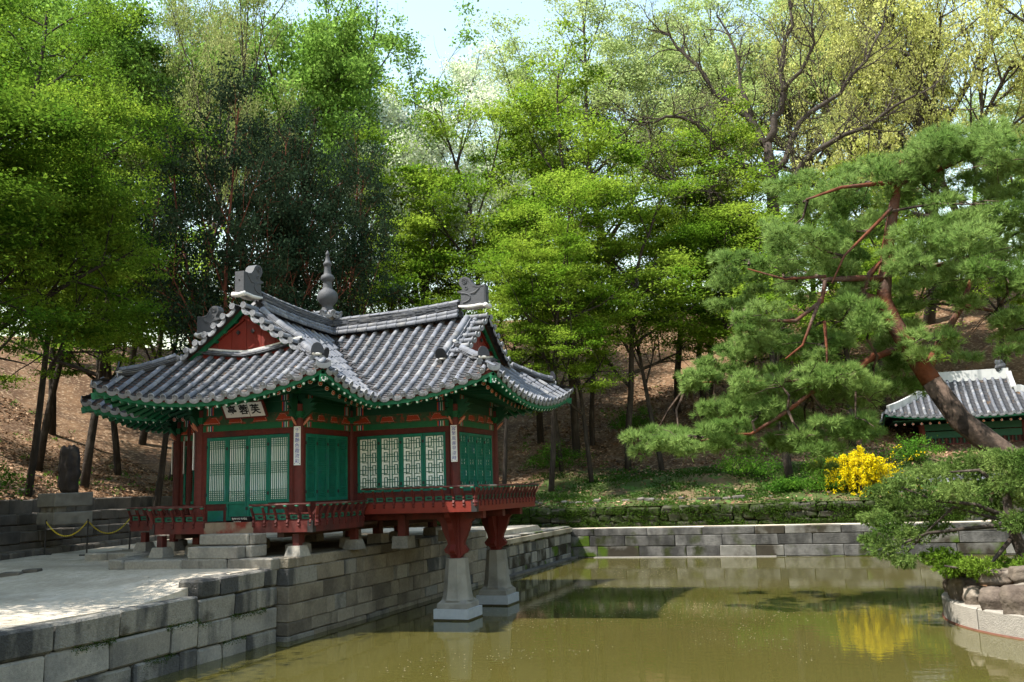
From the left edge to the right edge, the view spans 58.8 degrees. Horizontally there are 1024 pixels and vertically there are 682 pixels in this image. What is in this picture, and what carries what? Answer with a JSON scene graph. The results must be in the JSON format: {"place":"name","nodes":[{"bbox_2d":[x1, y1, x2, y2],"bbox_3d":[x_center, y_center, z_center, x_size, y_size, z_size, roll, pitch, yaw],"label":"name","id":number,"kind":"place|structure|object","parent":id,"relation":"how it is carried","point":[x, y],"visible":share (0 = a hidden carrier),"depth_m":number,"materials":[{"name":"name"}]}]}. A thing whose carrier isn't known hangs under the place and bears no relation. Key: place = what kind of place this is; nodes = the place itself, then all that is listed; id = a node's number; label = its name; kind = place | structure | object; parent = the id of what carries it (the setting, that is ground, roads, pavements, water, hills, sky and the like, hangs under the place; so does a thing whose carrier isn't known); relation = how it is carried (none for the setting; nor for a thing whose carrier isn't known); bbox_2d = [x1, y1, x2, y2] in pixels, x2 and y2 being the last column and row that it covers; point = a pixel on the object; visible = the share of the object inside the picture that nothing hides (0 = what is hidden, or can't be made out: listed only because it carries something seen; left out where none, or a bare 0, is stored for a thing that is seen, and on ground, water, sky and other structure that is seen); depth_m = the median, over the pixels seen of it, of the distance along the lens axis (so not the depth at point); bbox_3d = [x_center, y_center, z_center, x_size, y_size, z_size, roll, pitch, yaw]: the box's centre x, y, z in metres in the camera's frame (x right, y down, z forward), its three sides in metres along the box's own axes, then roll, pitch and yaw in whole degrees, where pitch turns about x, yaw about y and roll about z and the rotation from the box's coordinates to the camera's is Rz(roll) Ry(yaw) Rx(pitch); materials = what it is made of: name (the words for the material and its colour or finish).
{"place":"outdoors","nodes":[
{"label":"outdoors","id":0,"kind":"place"},
{"bbox_2d":[0,535,153,553],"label":"terrace ledge","id":1,"kind":"object","parent":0,"point":[68,544],"visible":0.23,"depth_m":28.53,"materials":[{"name":"grey stone"}]},
{"bbox_2d":[0,523,148,551],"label":"retaining wall","id":2,"kind":"structure","parent":1,"relation":"on","point":[14,540],"depth_m":28.32,"materials":[{"name":"stone"}]},
{"bbox_2d":[36,492,92,524],"bbox_3d":[-13.444,5.035,27.323,1.114,0.932,1.523,7,-13,-44],"label":"stone pedestal","id":3,"kind":"object","parent":2,"relation":"on","point":[53,507],"visible":1,"depth_m":26.83,"materials":[{"name":"grey stone"}]},
{"bbox_2d":[57,445,80,492],"bbox_3d":[-13.375,3.917,27.458,0.631,1.567,0.601,2,-10,-23],"label":"standing rock","id":4,"kind":"object","parent":3,"relation":"on","point":[69,472],"visible":0.91,"depth_m":27.27,"materials":[{"name":"grey stone"}]},
{"bbox_2d":[0,500,1016,628],"bbox_3d":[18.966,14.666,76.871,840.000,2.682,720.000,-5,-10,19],"label":"ground","id":5,"kind":"structure","parent":0,"point":[82,596],"depth_m":17.96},
{"bbox_2d":[0,535,168,560],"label":"retaining wall","id":6,"kind":"structure","parent":5,"relation":"on","point":[37,551],"depth_m":27.51,"materials":[{"name":"stone"}]},
{"bbox_2d":[0,596,197,681],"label":"pond wall","id":7,"kind":"structure","parent":5,"relation":"on","point":[38,652],"depth_m":14.25,"materials":[{"name":"stone"}]},
{"bbox_2d":[90,267,231,505],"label":"slope tree","id":8,"kind":"object","parent":5,"relation":"on","point":[159,482],"visible":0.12,"depth_m":36.74,"materials":[{"name":"green plant"}]},
{"bbox_2d":[179,569,276,664],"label":"pond wall","id":9,"kind":"structure","parent":5,"relation":"on","point":[222,597],"depth_m":17.20,"materials":[{"name":"stone"}]},
{"bbox_2d":[97,51,394,355],"bbox_3d":[-10.742,-1.363,35.776,9.943,18.709,11.065,-8,-11,35],"label":"juniper tree","id":10,"kind":"object","parent":5,"relation":"on","point":[278,267],"visible":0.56,"depth_m":34.54,"materials":[{"name":"green plant"}]},
{"bbox_2d":[230,98,418,316],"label":"juniper tree","id":11,"kind":"object","parent":5,"relation":"on","point":[360,216],"visible":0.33,"depth_m":39.86,"materials":[{"name":"green plant"}]},
{"bbox_2d":[85,527,571,569],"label":"stone platform","id":12,"kind":"structure","parent":5,"relation":"on","point":[127,559],"depth_m":20.16,"materials":[{"name":"stone"}]},
{"bbox_2d":[187,533,266,558],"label":"stone steps","id":13,"kind":"structure","parent":12,"relation":"on","point":[233,545],"depth_m":19.12,"materials":[{"name":"stone"}]},
{"bbox_2d":[80,250,572,557],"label":"pond pavilion","id":14,"kind":"structure","parent":12,"relation":"on","point":[374,406],"depth_m":21.24,"materials":[{"name":"ceramic"}]},
{"bbox_2d":[205,437,226,504],"bbox_3d":[-6.827,3.000,21.007,0.575,1.520,0.064,-5,-10,19],"label":"door leaf","id":15,"kind":"structure","parent":14,"relation":"in","point":[216,479],"depth_m":21.01,"materials":[{"name":"teal paint"}]},
{"bbox_2d":[225,436,247,520],"bbox_3d":[-6.296,3.140,20.793,0.574,1.900,0.064,-5,-10,19],"label":"door leaf","id":16,"kind":"structure","parent":14,"relation":"in","point":[236,488],"depth_m":20.81,"materials":[{"name":"teal paint"}]},
{"bbox_2d":[221,399,268,419],"bbox_3d":[-6.056,1.546,20.546,1.125,0.425,0.060,-5,22,19],"label":"name board","id":17,"kind":"object","parent":14,"relation":"attached to","point":[255,409],"visible":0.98,"depth_m":20.51,"materials":[{"name":"white wood"}]},
{"bbox_2d":[245,435,268,519],"bbox_3d":[-5.771,3.093,20.611,0.574,1.900,0.064,-5,-10,19],"label":"door leaf","id":18,"kind":"structure","parent":14,"relation":"in","point":[257,456],"depth_m":20.64,"materials":[{"name":"teal paint"}]},
{"bbox_2d":[267,433,289,502],"bbox_3d":[-5.253,2.858,20.459,0.574,1.520,0.064,-5,-10,19],"label":"door leaf","id":19,"kind":"structure","parent":14,"relation":"in","point":[278,445],"depth_m":20.47,"materials":[{"name":"teal paint"}]},
{"bbox_2d":[305,433,316,500],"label":"door leaf","id":20,"kind":"structure","parent":14,"relation":"in","point":[311,439],"depth_m":20.77,"materials":[{"name":"teal paint"}]},
{"bbox_2d":[316,434,327,500],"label":"door leaf","id":21,"kind":"structure","parent":14,"relation":"in","point":[322,440],"depth_m":21.22,"materials":[{"name":"teal paint"}]},
{"bbox_2d":[327,435,337,499],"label":"door leaf","id":22,"kind":"structure","parent":14,"relation":"in","point":[332,491],"depth_m":21.64,"materials":[{"name":"teal paint"}]},
{"bbox_2d":[337,436,347,499],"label":"door leaf","id":23,"kind":"structure","parent":14,"relation":"in","point":[342,444],"depth_m":22.07,"materials":[{"name":"teal paint"}]},
{"bbox_2d":[356,436,378,492],"bbox_3d":[-3.531,3.023,22.292,0.609,1.370,0.064,-5,-10,19],"label":"door leaf","id":24,"kind":"structure","parent":14,"relation":"in","point":[367,446],"depth_m":22.31,"materials":[{"name":"teal paint"}]},
{"bbox_2d":[378,434,400,491],"bbox_3d":[-2.974,2.973,22.098,0.610,1.370,0.064,-5,-10,19],"label":"door leaf","id":25,"kind":"structure","parent":14,"relation":"in","point":[389,446],"depth_m":22.11,"materials":[{"name":"teal paint"}]},
{"bbox_2d":[399,433,423,490],"bbox_3d":[-2.416,2.923,21.904,0.610,1.370,0.064,-5,-10,19],"label":"door leaf","id":26,"kind":"structure","parent":14,"relation":"in","point":[411,444],"depth_m":21.92,"materials":[{"name":"white paint"}]},
{"bbox_2d":[422,432,446,490],"bbox_3d":[-1.859,2.873,21.710,0.610,1.370,0.064,-5,-10,19],"label":"door leaf","id":27,"kind":"structure","parent":14,"relation":"in","point":[434,444],"depth_m":21.72,"materials":[{"name":"white paint"}]},
{"bbox_2d":[271,530,486,641],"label":"pond wall","id":28,"kind":"structure","parent":5,"relation":"on","point":[321,591],"depth_m":21.22,"materials":[{"name":"stone"}]},
{"bbox_2d":[486,526,577,577],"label":"pond wall","id":29,"kind":"structure","parent":5,"relation":"on","point":[525,557],"depth_m":33.57,"materials":[{"name":"stone"}]},
{"bbox_2d":[437,498,974,527],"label":"retaining wall","id":30,"kind":"structure","parent":5,"relation":"on","point":[607,516],"depth_m":37.47,"materials":[{"name":"grey stone"}]},
{"bbox_2d":[509,497,967,527],"bbox_3d":[8.304,7.176,37.526,19.065,1.103,0.623,-5,-10,19],"label":"wall moss","id":31,"kind":"object","parent":30,"relation":"attached to","point":[695,511],"depth_m":37.33,"materials":[{"name":"green plant"}]},
{"bbox_2d":[0,279,1023,508],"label":"hillside","id":32,"kind":"structure","parent":0,"point":[70,392],"depth_m":48.38,"materials":[{"name":"brown plant"}]},
{"bbox_2d":[0,123,122,378],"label":"maple tree","id":33,"kind":"object","parent":32,"relation":"on","point":[41,257],"visible":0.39,"depth_m":27.76,"materials":[{"name":"green plant"}]},
{"bbox_2d":[0,0,145,369],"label":"maple tree","id":34,"kind":"object","parent":32,"relation":"on","point":[8,191],"visible":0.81,"depth_m":23.60,"materials":[{"name":"green plant"}]},
{"bbox_2d":[0,177,163,474],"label":"maple tree","id":35,"kind":"object","parent":32,"relation":"on","point":[115,438],"visible":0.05,"depth_m":40.87,"materials":[{"name":"green plant"}]},
{"bbox_2d":[36,192,139,472],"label":"slope tree","id":36,"kind":"object","parent":32,"relation":"on","point":[46,424],"visible":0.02,"depth_m":37.12,"materials":[{"name":"green plant"}]},
{"bbox_2d":[0,76,184,496],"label":"maple tree","id":37,"kind":"object","parent":32,"relation":"on","point":[138,257],"visible":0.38,"depth_m":29.76,"materials":[{"name":"green plant"}]},
{"bbox_2d":[0,134,200,487],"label":"maple tree","id":38,"kind":"object","parent":32,"relation":"on","point":[88,455],"visible":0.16,"depth_m":35.80,"materials":[{"name":"green plant"}]},
{"bbox_2d":[0,0,231,376],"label":"broadleaf tree","id":39,"kind":"object","parent":32,"relation":"on","point":[139,58],"visible":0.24,"depth_m":52.70,"materials":[{"name":"green plant"}]},
{"bbox_2d":[0,0,231,367],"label":"broadleaf tree","id":40,"kind":"object","parent":32,"relation":"on","point":[53,14],"visible":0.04,"depth_m":55.56,"materials":[{"name":"green plant"}]},
{"bbox_2d":[0,0,234,355],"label":"maple tree","id":41,"kind":"object","parent":32,"relation":"on","point":[74,127],"visible":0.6,"depth_m":29.02,"materials":[{"name":"green plant"}]},
{"bbox_2d":[82,141,265,444],"bbox_3d":[-18.676,-2.009,50.686,11.794,16.596,11.862,4,-11,-32],"label":"maple tree","id":42,"kind":"object","parent":32,"relation":"on","point":[143,437],"visible":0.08,"depth_m":50.44,"materials":[{"name":"green plant"}]},
{"bbox_2d":[116,0,244,427],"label":"thin leaved tree","id":43,"kind":"object","parent":32,"relation":"on","point":[133,353],"visible":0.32,"depth_m":53.79,"materials":[{"name":"green plant"}]},
{"bbox_2d":[144,0,242,251],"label":"thin leaved tree","id":44,"kind":"object","parent":32,"relation":"on","point":[187,16],"visible":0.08,"depth_m":56.77,"materials":[{"name":"green plant"}]},
{"bbox_2d":[149,0,301,265],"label":"broadleaf tree","id":45,"kind":"object","parent":32,"relation":"on","point":[238,181],"visible":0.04,"depth_m":64.65,"materials":[{"name":"green plant"}]},
{"bbox_2d":[151,0,316,480],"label":"thin leaved tree","id":46,"kind":"object","parent":32,"relation":"on","point":[244,63],"visible":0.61,"depth_m":44.67,"materials":[{"name":"green plant"}]},
{"bbox_2d":[161,0,420,280],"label":"broadleaf tree","id":47,"kind":"object","parent":32,"relation":"on","point":[321,32],"visible":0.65,"depth_m":53.79,"materials":[{"name":"green plant"}]},
{"bbox_2d":[254,0,500,312],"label":"broadleaf tree","id":48,"kind":"object","parent":32,"relation":"on","point":[392,40],"visible":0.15,"depth_m":60.58,"materials":[{"name":"green plant"}]},
{"bbox_2d":[315,117,465,314],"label":"maple tree","id":49,"kind":"object","parent":32,"relation":"on","point":[409,262],"visible":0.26,"depth_m":49.06,"materials":[{"name":"green plant"}]},
{"bbox_2d":[354,238,448,313],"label":"slope tree","id":50,"kind":"object","parent":32,"relation":"on","point":[410,285],"visible":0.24,"depth_m":47.28,"materials":[{"name":"green plant"}]},
{"bbox_2d":[341,172,463,311],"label":"maple tree","id":51,"kind":"object","parent":32,"relation":"on","point":[396,194],"visible":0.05,"depth_m":51.99,"materials":[{"name":"green plant"}]},
{"bbox_2d":[327,36,538,296],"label":"white blossom tree","id":52,"kind":"object","parent":32,"relation":"on","point":[462,74],"visible":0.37,"depth_m":55.52,"materials":[{"name":"white blossom petals"},{"name":"dark grey bark"}]},
{"bbox_2d":[395,254,501,341],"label":"slope tree","id":53,"kind":"object","parent":32,"relation":"on","point":[473,312],"visible":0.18,"depth_m":46.80,"materials":[{"name":"green plant"}]},
{"bbox_2d":[352,74,572,325],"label":"maple tree","id":54,"kind":"object","parent":32,"relation":"on","point":[417,174],"visible":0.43,"depth_m":49.84,"materials":[{"name":"green plant"}]},
{"bbox_2d":[8,384,934,499],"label":"undergrowth","id":55,"kind":"object","parent":32,"relation":"on","point":[31,411],"visible":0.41,"depth_m":42.24,"materials":[{"name":"green plant"}]},
{"bbox_2d":[0,365,1013,507],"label":"fallen leaves","id":56,"kind":"object","parent":32,"relation":"on","point":[97,476],"visible":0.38,"depth_m":42.52,"materials":[{"name":"brown plant"}]},
{"bbox_2d":[458,227,590,491],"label":"maple tree","id":57,"kind":"object","parent":32,"relation":"on","point":[494,278],"visible":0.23,"depth_m":44.79,"materials":[{"name":"green plant"}]},
{"bbox_2d":[449,84,632,443],"bbox_3d":[1.216,-3.786,49.927,10.724,19.639,11.716,-3,-9,6],"label":"maple tree","id":58,"kind":"object","parent":32,"relation":"on","point":[539,415],"visible":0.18,"depth_m":50.71,"materials":[{"name":"green plant"}]},
{"bbox_2d":[454,161,655,491],"bbox_3d":[2.342,-0.521,42.368,8.790,15.899,8.209,-3,-9,9],"label":"maple tree","id":59,"kind":"object","parent":32,"relation":"on","point":[568,275],"visible":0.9,"depth_m":41.69,"materials":[{"name":"green plant"}]},
{"bbox_2d":[517,439,593,469],"bbox_3d":[2.334,5.812,45.998,4.141,1.656,3.384,-5,-10,19],"label":"shrub","id":60,"kind":"object","parent":32,"relation":"on","point":[547,460],"visible":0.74,"depth_m":45.69,"materials":[{"name":"green plant"}]},
{"bbox_2d":[493,76,644,244],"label":"feathery tree","id":61,"kind":"object","parent":32,"relation":"on","point":[580,163],"visible":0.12,"depth_m":71.89,"materials":[{"name":"green plant"}]},
{"bbox_2d":[456,13,684,459],"bbox_3d":[2.822,-4.784,46.852,12.623,22.740,13.197,-5,-10,19],"label":"maple tree","id":62,"kind":"object","parent":32,"relation":"on","point":[618,245],"visible":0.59,"depth_m":46.70,"materials":[{"name":"green plant"}]},
{"bbox_2d":[494,231,648,482],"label":"maple tree","id":63,"kind":"object","parent":32,"relation":"on","point":[561,333],"visible":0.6,"depth_m":42.50,"materials":[{"name":"green plant"}]},
{"bbox_2d":[443,0,723,270],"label":"feathery tree","id":64,"kind":"object","parent":32,"relation":"on","point":[627,64],"visible":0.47,"depth_m":69.02,"materials":[{"name":"green plant"}]},
{"bbox_2d":[528,168,730,470],"bbox_3d":[6.548,-0.947,44.233,11.323,15.134,11.258,1,-10,-18],"label":"maple tree","id":65,"kind":"object","parent":32,"relation":"on","point":[672,258],"visible":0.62,"depth_m":44.34,"materials":[{"name":"green plant"}]},
{"bbox_2d":[600,271,679,470],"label":"slope tree","id":66,"kind":"object","parent":32,"relation":"on","point":[653,338],"visible":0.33,"depth_m":44.93,"materials":[{"name":"green plant"}]},
{"bbox_2d":[585,112,777,411],"bbox_3d":[10.444,-4.432,51.732,12.401,17.744,12.330,2,-10,-21],"label":"maple tree","id":67,"kind":"object","parent":32,"relation":"on","point":[676,391],"visible":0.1,"depth_m":51.87,"materials":[{"name":"green plant"}]},
{"bbox_2d":[624,155,773,417],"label":"maple tree","id":68,"kind":"object","parent":32,"relation":"on","point":[703,392],"visible":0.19,"depth_m":48.11,"materials":[{"name":"green plant"}]},
{"bbox_2d":[587,0,849,296],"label":"feathery tree","id":69,"kind":"object","parent":32,"relation":"on","point":[701,5],"visible":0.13,"depth_m":70.86,"materials":[{"name":"green plant"}]},
{"bbox_2d":[611,81,847,420],"bbox_3d":[10.658,-4.077,47.817,10.724,18.089,11.716,-2,-9,1],"label":"maple tree","id":70,"kind":"object","parent":32,"relation":"on","point":[753,188],"visible":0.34,"depth_m":47.93,"materials":[{"name":"green plant"}]},
{"bbox_2d":[624,200,848,440],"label":"maple tree","id":71,"kind":"object","parent":32,"relation":"on","point":[708,342],"visible":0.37,"depth_m":44.86,"materials":[{"name":"green plant"}]},
{"bbox_2d":[663,120,814,379],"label":"maple tree","id":72,"kind":"object","parent":32,"relation":"on","point":[751,138],"visible":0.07,"depth_m":50.36,"materials":[{"name":"green plant"}]},
{"bbox_2d":[518,456,967,518],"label":"grass","id":73,"kind":"structure","parent":32,"relation":"on","point":[663,502],"depth_m":40.46,"materials":[{"name":"green plant"}]},
{"bbox_2d":[715,446,783,477],"bbox_3d":[10.618,5.486,41.011,3.369,1.566,3.012,-2,-9,4],"label":"shrub","id":74,"kind":"object","parent":32,"relation":"on","point":[754,466],"visible":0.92,"depth_m":40.47,"materials":[{"name":"green plant"}]},
{"bbox_2d":[705,214,821,478],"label":"slope tree","id":75,"kind":"object","parent":32,"relation":"on","point":[787,465],"visible":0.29,"depth_m":40.41,"materials":[{"name":"green plant"}]},
{"bbox_2d":[584,0,955,428],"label":"bare oak","id":76,"kind":"object","parent":32,"relation":"on","point":[766,144],"visible":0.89,"depth_m":49.05,"materials":[{"name":"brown plant"}]},
{"bbox_2d":[654,0,950,289],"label":"feathery tree","id":77,"kind":"object","parent":32,"relation":"on","point":[831,87],"visible":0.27,"depth_m":67.96,"materials":[{"name":"green plant"}]},
{"bbox_2d":[740,0,874,256],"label":"yellow green oak","id":78,"kind":"object","parent":32,"relation":"on","point":[828,156],"visible":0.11,"depth_m":67.31,"materials":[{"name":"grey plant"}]},
{"bbox_2d":[744,148,916,367],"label":"maple tree","id":79,"kind":"object","parent":32,"relation":"on","point":[824,177],"visible":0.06,"depth_m":52.15,"materials":[{"name":"green plant"}]},
{"bbox_2d":[720,0,990,306],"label":"yellow green oak","id":80,"kind":"object","parent":32,"relation":"on","point":[832,34],"visible":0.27,"depth_m":58.26,"materials":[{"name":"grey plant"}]},
{"bbox_2d":[815,444,925,500],"bbox_3d":[14.585,5.518,37.137,3.963,2.600,2.365,0,-9,-10],"label":"forsythia","id":81,"kind":"object","parent":32,"relation":"on","point":[863,468],"visible":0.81,"depth_m":36.72,"materials":[{"name":"yellow plant"}]},
{"bbox_2d":[772,234,969,415],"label":"maple tree","id":82,"kind":"object","parent":32,"relation":"on","point":[901,313],"visible":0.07,"depth_m":44.16,"materials":[{"name":"green plant"}]},
{"bbox_2d":[816,186,993,338],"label":"maple tree","id":83,"kind":"object","parent":32,"relation":"on","point":[934,284],"visible":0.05,"depth_m":49.29,"materials":[{"name":"green plant"}]},
{"bbox_2d":[871,432,948,462],"bbox_3d":[17.351,4.749,39.910,3.097,1.508,2.838,0,-9,-12],"label":"shrub","id":84,"kind":"object","parent":32,"relation":"on","point":[910,451],"visible":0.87,"depth_m":39.48,"materials":[{"name":"green plant"}]},
{"bbox_2d":[801,0,1023,341],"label":"yellow green oak","id":85,"kind":"object","parent":32,"relation":"on","point":[932,111],"visible":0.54,"depth_m":51.81,"materials":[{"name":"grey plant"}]},
{"bbox_2d":[823,0,1023,324],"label":"yellow green oak","id":86,"kind":"object","parent":32,"relation":"on","point":[929,318],"visible":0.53,"depth_m":52.61,"materials":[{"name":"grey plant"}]},
{"bbox_2d":[878,360,1023,444],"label":"stele pavilion","id":87,"kind":"structure","parent":32,"relation":"on","point":[989,395],"depth_m":41.49,"materials":[{"name":"tile"}]},
{"bbox_2d":[909,22,1023,190],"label":"feathery tree","id":88,"kind":"object","parent":32,"relation":"on","point":[1007,110],"visible":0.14,"depth_m":62.82,"materials":[{"name":"green plant"}]},
{"bbox_2d":[914,178,1023,367],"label":"maple tree","id":89,"kind":"object","parent":32,"relation":"on","point":[1007,301],"visible":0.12,"depth_m":46.17,"materials":[{"name":"green plant"}]},
{"bbox_2d":[957,0,1023,179],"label":"yellow green oak","id":90,"kind":"object","parent":32,"relation":"on","point":[1017,23],"visible":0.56,"depth_m":53.02,"materials":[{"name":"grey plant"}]},
{"bbox_2d":[0,0,1023,499],"label":"sky","id":91,"kind":"structure","parent":0,"point":[431,17],"materials":[{"name":"white"}]},
{"bbox_2d":[142,555,1023,681],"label":"water","id":92,"kind":"structure","parent":0,"point":[892,625],"depth_m":17.76,"materials":[{"name":"green liquid"}]},
{"bbox_2d":[433,557,482,620],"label":"stone pillar","id":93,"kind":"structure","parent":92,"relation":"in","point":[458,602],"depth_m":20.83,"materials":[{"name":"grey stone"}]},
{"bbox_2d":[476,549,518,605],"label":"stone pillar","id":94,"kind":"structure","parent":92,"relation":"in","point":[498,589],"depth_m":23.25,"materials":[{"name":"grey stone"}]},
{"bbox_2d":[570,521,1023,557],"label":"pond wall","id":95,"kind":"structure","parent":92,"relation":"in","point":[763,541],"depth_m":35.40,"materials":[{"name":"stone"}]},
{"bbox_2d":[941,591,1023,639],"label":"island wall","id":96,"kind":"structure","parent":92,"relation":"in","point":[976,617],"depth_m":16.87,"materials":[{"name":"stone"}]},
{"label":"island ground","id":97,"kind":"structure","parent":0,"visible":0},
{"bbox_2d":[617,113,1023,478],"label":"red pine","id":98,"kind":"object","parent":97,"relation":"on","point":[960,231],"visible":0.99,"depth_m":20.93,"materials":[{"name":"green plant"}]},
{"bbox_2d":[855,444,1023,582],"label":"island juniper","id":99,"kind":"object","parent":97,"relation":"on","point":[1001,485],"visible":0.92,"depth_m":18.04,"materials":[{"name":"green plant"}]},
{"bbox_2d":[999,582,1023,615],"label":"boulder","id":100,"kind":"object","parent":97,"relation":"on","point":[1011,600],"visible":0.91,"depth_m":16.20,"materials":[{"name":"beige stone"}]},
{"label":"terrace ledge","id":101,"kind":"structure","parent":0,"visible":0},
{"bbox_2d":[0,509,169,531],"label":"retaining wall","id":102,"kind":"structure","parent":101,"relation":"on","point":[17,522],"depth_m":29.06,"materials":[{"name":"stone"}]},
{"label":"terrace ledge","id":103,"kind":"structure","parent":0,"visible":0},
{"bbox_2d":[0,496,171,514],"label":"retaining wall","id":104,"kind":"structure","parent":103,"relation":"on","point":[12,506],"depth_m":32.79,"materials":[{"name":"stone"}]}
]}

